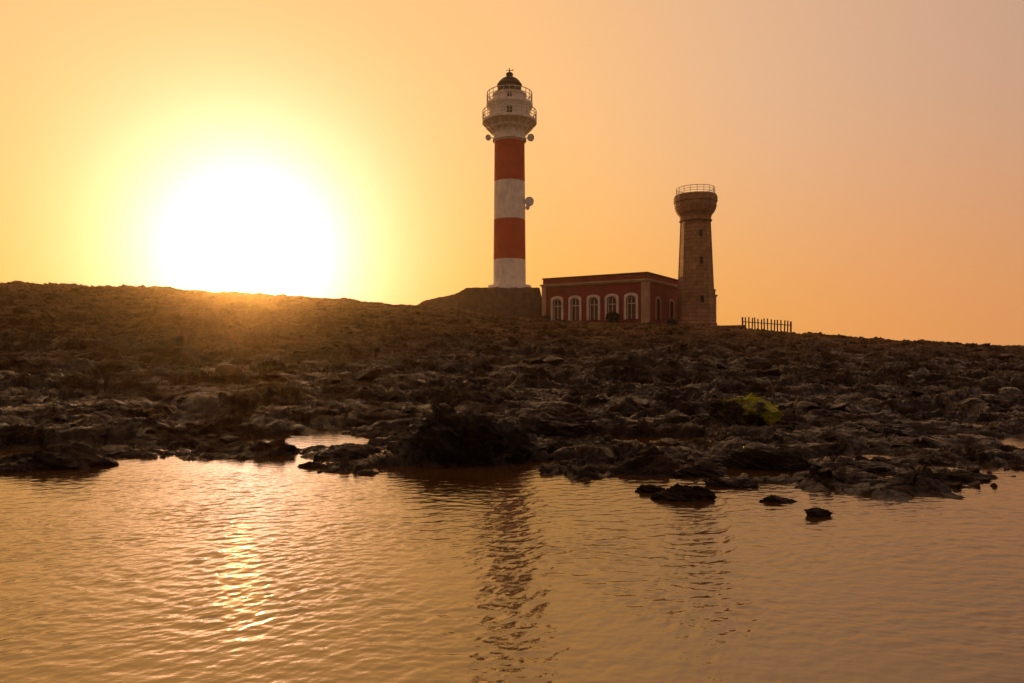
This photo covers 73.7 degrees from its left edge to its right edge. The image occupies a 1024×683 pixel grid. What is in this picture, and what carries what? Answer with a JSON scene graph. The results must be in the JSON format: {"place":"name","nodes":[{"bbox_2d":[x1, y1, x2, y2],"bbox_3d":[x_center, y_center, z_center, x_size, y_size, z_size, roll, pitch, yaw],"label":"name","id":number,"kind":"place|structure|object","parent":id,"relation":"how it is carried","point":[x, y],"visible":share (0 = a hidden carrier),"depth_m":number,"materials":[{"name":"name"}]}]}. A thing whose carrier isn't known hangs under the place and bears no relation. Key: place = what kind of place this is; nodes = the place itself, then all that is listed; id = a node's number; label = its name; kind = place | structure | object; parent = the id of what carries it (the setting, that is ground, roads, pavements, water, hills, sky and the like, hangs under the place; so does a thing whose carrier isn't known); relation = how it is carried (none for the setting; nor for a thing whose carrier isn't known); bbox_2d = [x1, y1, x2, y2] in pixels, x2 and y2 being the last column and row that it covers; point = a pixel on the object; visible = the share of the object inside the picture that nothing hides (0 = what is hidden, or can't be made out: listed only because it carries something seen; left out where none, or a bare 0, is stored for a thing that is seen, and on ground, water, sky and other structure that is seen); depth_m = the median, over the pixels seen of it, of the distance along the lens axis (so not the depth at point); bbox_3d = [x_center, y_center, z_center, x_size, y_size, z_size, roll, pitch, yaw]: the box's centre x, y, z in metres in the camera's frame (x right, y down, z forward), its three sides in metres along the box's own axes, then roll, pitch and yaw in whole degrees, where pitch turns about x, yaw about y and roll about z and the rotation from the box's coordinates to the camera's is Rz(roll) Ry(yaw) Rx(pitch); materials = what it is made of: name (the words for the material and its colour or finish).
{"place":"outdoors","nodes":[
{"label":"outdoors","id":0,"kind":"place"},
{"bbox_2d":[0,415,1023,682],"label":"water","id":1,"kind":"structure","parent":0,"point":[178,569],"depth_m":4.50,"materials":[{"name":"orange liquid"}]},
{"bbox_2d":[320,467,339,471],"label":"shore rock","id":2,"kind":"object","parent":1,"relation":"on","point":[332,469],"visible":0.74,"depth_m":8.44,"materials":[{"name":"brown stone"}]},
{"bbox_2d":[649,484,715,501],"bbox_3d":[1.729,1.603,6.918,0.752,0.336,0.358,0,-1,0],"label":"shore rock","id":3,"kind":"object","parent":1,"relation":"in","point":[679,492],"visible":0.58,"depth_m":6.83,"materials":[{"name":"brown stone"}]},
{"bbox_2d":[0,280,1023,501],"bbox_3d":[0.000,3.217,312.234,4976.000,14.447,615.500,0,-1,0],"label":"ground","id":4,"kind":"structure","parent":0,"point":[65,339],"depth_m":18.68,"materials":[{"name":"black stone"}]},
{"bbox_2d":[91,454,118,465],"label":"shore rock","id":5,"kind":"object","parent":4,"relation":"on","point":[103,459],"visible":0.41,"depth_m":8.86,"materials":[{"name":"brown stone"}]},
{"bbox_2d":[105,417,193,432],"bbox_3d":[-6.211,1.621,11.933,1.824,0.650,1.257,0,-1,0],"label":"shore rock","id":6,"kind":"object","parent":4,"relation":"on","point":[135,422],"visible":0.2,"depth_m":11.71,"materials":[{"name":"brown stone"}]},
{"bbox_2d":[386,402,553,467],"bbox_3d":[-0.529,1.504,9.230,2.374,1.345,1.240,0,-1,0],"label":"seaweed boulder","id":7,"kind":"object","parent":4,"relation":"on","point":[442,434],"visible":0.52,"depth_m":8.99,"materials":[{"name":"brown stone"}]},
{"bbox_2d":[415,287,541,318],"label":"earth platform","id":8,"kind":"structure","parent":4,"relation":"on","point":[526,302],"depth_m":87.84,"materials":[{"name":"brown soil"}]},
{"bbox_2d":[482,68,536,287],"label":"lighthouse","id":9,"kind":"object","parent":8,"relation":"on","point":[509,122],"visible":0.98,"depth_m":93.32,"materials":[{"name":"white paint"}]},
{"bbox_2d":[507,92,511,111],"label":"head doors","id":10,"kind":"structure","parent":9,"relation":"in","point":[507,92],"depth_m":92.51,"materials":[{"name":"metal"}]},
{"bbox_2d":[0,361,1013,488],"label":"shore rocks","id":11,"kind":"object","parent":4,"relation":"on","point":[413,407],"visible":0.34,"depth_m":12.13,"materials":[{"name":"brown stone"}]},
{"bbox_2d":[0,283,1023,410],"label":"slope rocks","id":12,"kind":"object","parent":4,"relation":"on","point":[234,372],"visible":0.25,"depth_m":29.79,"materials":[{"name":"brown stone"}]},
{"bbox_2d":[541,315,550,319],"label":"shrub","id":13,"kind":"object","parent":4,"relation":"on","point":[545,317],"visible":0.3,"depth_m":81.72,"materials":[{"name":"green plant"}]},
{"bbox_2d":[505,410,602,438],"bbox_3d":[0.619,1.523,11.802,1.948,0.700,1.089,0,-1,12],"label":"shore rock","id":14,"kind":"object","parent":4,"relation":"on","point":[548,423],"visible":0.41,"depth_m":11.50,"materials":[{"name":"brown stone"}]},
{"bbox_2d":[605,312,619,322],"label":"shrub","id":15,"kind":"object","parent":4,"relation":"on","point":[613,317],"visible":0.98,"depth_m":77.62,"materials":[{"name":"green plant"}]},
{"bbox_2d":[543,273,714,323],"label":"building","id":16,"kind":"structure","parent":4,"relation":"on","point":[665,294],"depth_m":80.95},
{"bbox_2d":[551,296,562,319],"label":"window surround","id":17,"kind":"object","parent":16,"relation":"attached to","point":[556,297],"visible":0.89,"depth_m":83.45,"materials":[{"name":"white paint"}]},
{"bbox_2d":[555,300,560,319],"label":"shutter","id":18,"kind":"object","parent":17,"relation":"attached to","point":[559,310],"visible":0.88,"depth_m":83.66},
{"bbox_2d":[568,295,581,320],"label":"window surround","id":19,"kind":"object","parent":16,"relation":"attached to","point":[570,298],"visible":0.96,"depth_m":82.05,"materials":[{"name":"white paint"}]},
{"bbox_2d":[571,298,578,320],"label":"window frame","id":20,"kind":"object","parent":19,"relation":"in","point":[571,307],"visible":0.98,"depth_m":82.60,"materials":[{"name":"white wood"}]},
{"bbox_2d":[572,299,578,320],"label":"shutter","id":21,"kind":"object","parent":19,"relation":"attached to","point":[577,310],"visible":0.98,"depth_m":82.34,"materials":[{"name":"wood"}]},
{"bbox_2d":[587,294,599,319],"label":"window surround","id":22,"kind":"object","parent":16,"relation":"attached to","point":[593,295],"visible":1,"depth_m":80.77,"materials":[{"name":"white paint"}]},
{"bbox_2d":[590,297,597,319],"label":"window frame","id":23,"kind":"object","parent":22,"relation":"in","point":[590,305],"visible":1,"depth_m":81.23,"materials":[{"name":"white wood"}]},
{"bbox_2d":[591,298,597,319],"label":"shutter","id":24,"kind":"object","parent":22,"relation":"attached to","point":[592,310],"visible":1,"depth_m":81.10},
{"bbox_2d":[605,294,618,316],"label":"window surround","id":25,"kind":"object","parent":16,"relation":"attached to","point":[607,296],"visible":0.89,"depth_m":79.33,"materials":[{"name":"white paint"}]},
{"bbox_2d":[609,297,615,312],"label":"shutter","id":26,"kind":"object","parent":25,"relation":"attached to","point":[610,306],"visible":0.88,"depth_m":79.81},
{"bbox_2d":[542,272,715,289],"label":"parapet coping","id":27,"kind":"object","parent":16,"relation":"on","point":[612,274],"visible":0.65,"depth_m":80.85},
{"bbox_2d":[542,281,715,323],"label":"corner pilasters","id":28,"kind":"object","parent":16,"relation":"attached to","point":[645,302],"visible":0.44,"depth_m":77.42,"materials":[{"name":"stone"}]},
{"bbox_2d":[540,278,717,296],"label":"cornice","id":29,"kind":"structure","parent":16,"relation":"attached to","point":[615,281],"depth_m":80.68,"materials":[{"name":"stone"}]},
{"bbox_2d":[624,293,637,318],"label":"window surround","id":30,"kind":"object","parent":16,"relation":"attached to","point":[629,294],"visible":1,"depth_m":78.26,"materials":[{"name":"white paint"}]},
{"bbox_2d":[627,295,635,318],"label":"window frame","id":31,"kind":"object","parent":30,"relation":"in","point":[627,303],"visible":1,"depth_m":78.70,"materials":[{"name":"white paint"}]},
{"bbox_2d":[628,297,635,318],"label":"shutter","id":32,"kind":"object","parent":30,"relation":"attached to","point":[633,309],"visible":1,"depth_m":78.46,"materials":[{"name":"brown wood"}]},
{"bbox_2d":[628,296,635,318],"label":"glazing bar","id":33,"kind":"object","parent":30,"relation":"attached to","point":[631,303],"visible":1,"depth_m":78.42,"materials":[{"name":"white wood"}]},
{"bbox_2d":[655,296,660,319],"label":"side surround","id":34,"kind":"object","parent":16,"relation":"attached to","point":[657,297],"visible":1,"depth_m":79.49,"materials":[{"name":"stone"}]},
{"bbox_2d":[669,299,673,318],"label":"side surround","id":35,"kind":"object","parent":16,"relation":"attached to","point":[670,300],"visible":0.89,"depth_m":83.83,"materials":[{"name":"stone"}]},
{"bbox_2d":[666,318,677,324],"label":"shrub","id":36,"kind":"object","parent":4,"relation":"on","point":[672,321],"visible":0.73,"depth_m":74.75,"materials":[{"name":"green plant"}]},
{"bbox_2d":[674,184,717,325],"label":"old stone tower","id":37,"kind":"structure","parent":4,"relation":"on","point":[694,210],"depth_m":78.56,"materials":[{"name":"stone"}]},
{"bbox_2d":[703,477,758,487],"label":"shore rock","id":38,"kind":"object","parent":4,"relation":"on","point":[737,482],"visible":0.67,"depth_m":7.50,"materials":[{"name":"stone"}]},
{"bbox_2d":[709,393,783,425],"bbox_3d":[4.276,1.427,12.615,1.334,0.938,0.737,0,-1,9],"label":"algae boulder","id":39,"kind":"object","parent":4,"relation":"on","point":[751,409],"visible":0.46,"depth_m":12.38,"materials":[{"name":"green plant"}]},
{"bbox_2d":[742,317,791,332],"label":"wooden post fence","id":40,"kind":"object","parent":4,"relation":"on","point":[767,323],"visible":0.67,"depth_m":74.83,"materials":[{"name":"brown wood"}]},
{"bbox_2d":[718,442,822,470],"bbox_3d":[3.290,1.533,8.695,1.200,0.476,0.867,0,-1,-25],"label":"shore rock","id":41,"kind":"object","parent":4,"relation":"on","point":[758,456],"visible":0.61,"depth_m":8.53,"materials":[{"name":"brown stone"}]},
{"bbox_2d":[836,471,876,481],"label":"shore rock","id":42,"kind":"object","parent":4,"relation":"on","point":[860,475],"visible":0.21,"depth_m":7.68,"materials":[{"name":"brown stone"}]},
{"bbox_2d":[0,0,1023,345],"label":"sky","id":43,"kind":"structure","parent":0,"point":[863,160],"materials":[{"name":"orange"}]},
{"label":"sea","id":44,"kind":"structure","parent":0,"visible":0},
{"bbox_2d":[13,442,101,470],"bbox_3d":[-5.942,1.556,8.774,1.314,0.506,0.634,0,-1,0],"label":"shore rock","id":45,"kind":"object","parent":44,"relation":"in","point":[75,455],"visible":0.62,"depth_m":8.64,"materials":[{"name":"brown stone"}]},
{"bbox_2d":[250,439,296,451],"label":"shore rock","id":46,"kind":"object","parent":44,"relation":"in","point":[261,446],"visible":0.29,"depth_m":9.76,"materials":[{"name":"stone"}]},
{"bbox_2d":[297,462,328,467],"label":"shore rock","id":47,"kind":"object","parent":44,"relation":"on","point":[314,465],"visible":0.49,"depth_m":8.72,"materials":[{"name":"brown stone"}]},
{"bbox_2d":[327,445,382,458],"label":"shore rock","id":48,"kind":"object","parent":44,"relation":"in","point":[356,452],"visible":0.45,"depth_m":9.45,"materials":[{"name":"brown stone"}]},
{"bbox_2d":[538,464,564,472],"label":"shore rock","id":49,"kind":"object","parent":44,"relation":"on","point":[543,468],"visible":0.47,"depth_m":8.37,"materials":[{"name":"brown stone"}]},
{"bbox_2d":[559,459,579,465],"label":"shore rock","id":50,"kind":"object","parent":44,"relation":"on","point":[564,462],"visible":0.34,"depth_m":8.91,"materials":[{"name":"brown stone"}]},
{"bbox_2d":[635,484,665,492],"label":"shore rock","id":51,"kind":"object","parent":44,"relation":"on","point":[649,488],"visible":0.48,"depth_m":7.18,"materials":[{"name":"brown stone"}]},
{"bbox_2d":[667,465,727,477],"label":"shore rock","id":52,"kind":"object","parent":44,"relation":"in","point":[704,471],"visible":0.64,"depth_m":8.10,"materials":[{"name":"brown stone"}]},
{"bbox_2d":[759,495,796,502],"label":"shore rock","id":53,"kind":"object","parent":44,"relation":"on","point":[773,498],"visible":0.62,"depth_m":6.73,"materials":[{"name":"brown stone"}]},
{"bbox_2d":[804,507,832,516],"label":"shore rock","id":54,"kind":"object","parent":44,"relation":"on","point":[815,512],"visible":0.71,"depth_m":6.15,"materials":[{"name":"brown stone"}]},
{"bbox_2d":[834,460,894,472],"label":"shore rock","id":55,"kind":"object","parent":44,"relation":"in","point":[870,467],"visible":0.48,"depth_m":8.37,"materials":[{"name":"stone"}]},
{"bbox_2d":[834,422,944,436],"bbox_3d":[6.612,1.702,11.908,2.170,0.583,1.229,0,-1,0],"label":"shore rock","id":56,"kind":"object","parent":44,"relation":"in","point":[911,429],"visible":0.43,"depth_m":11.83,"materials":[{"name":"brown stone"}]},
{"bbox_2d":[892,472,989,482],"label":"shore rock","id":57,"kind":"object","parent":44,"relation":"in","point":[942,477],"visible":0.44,"depth_m":7.80,"materials":[{"name":"brown stone"}]}
]}

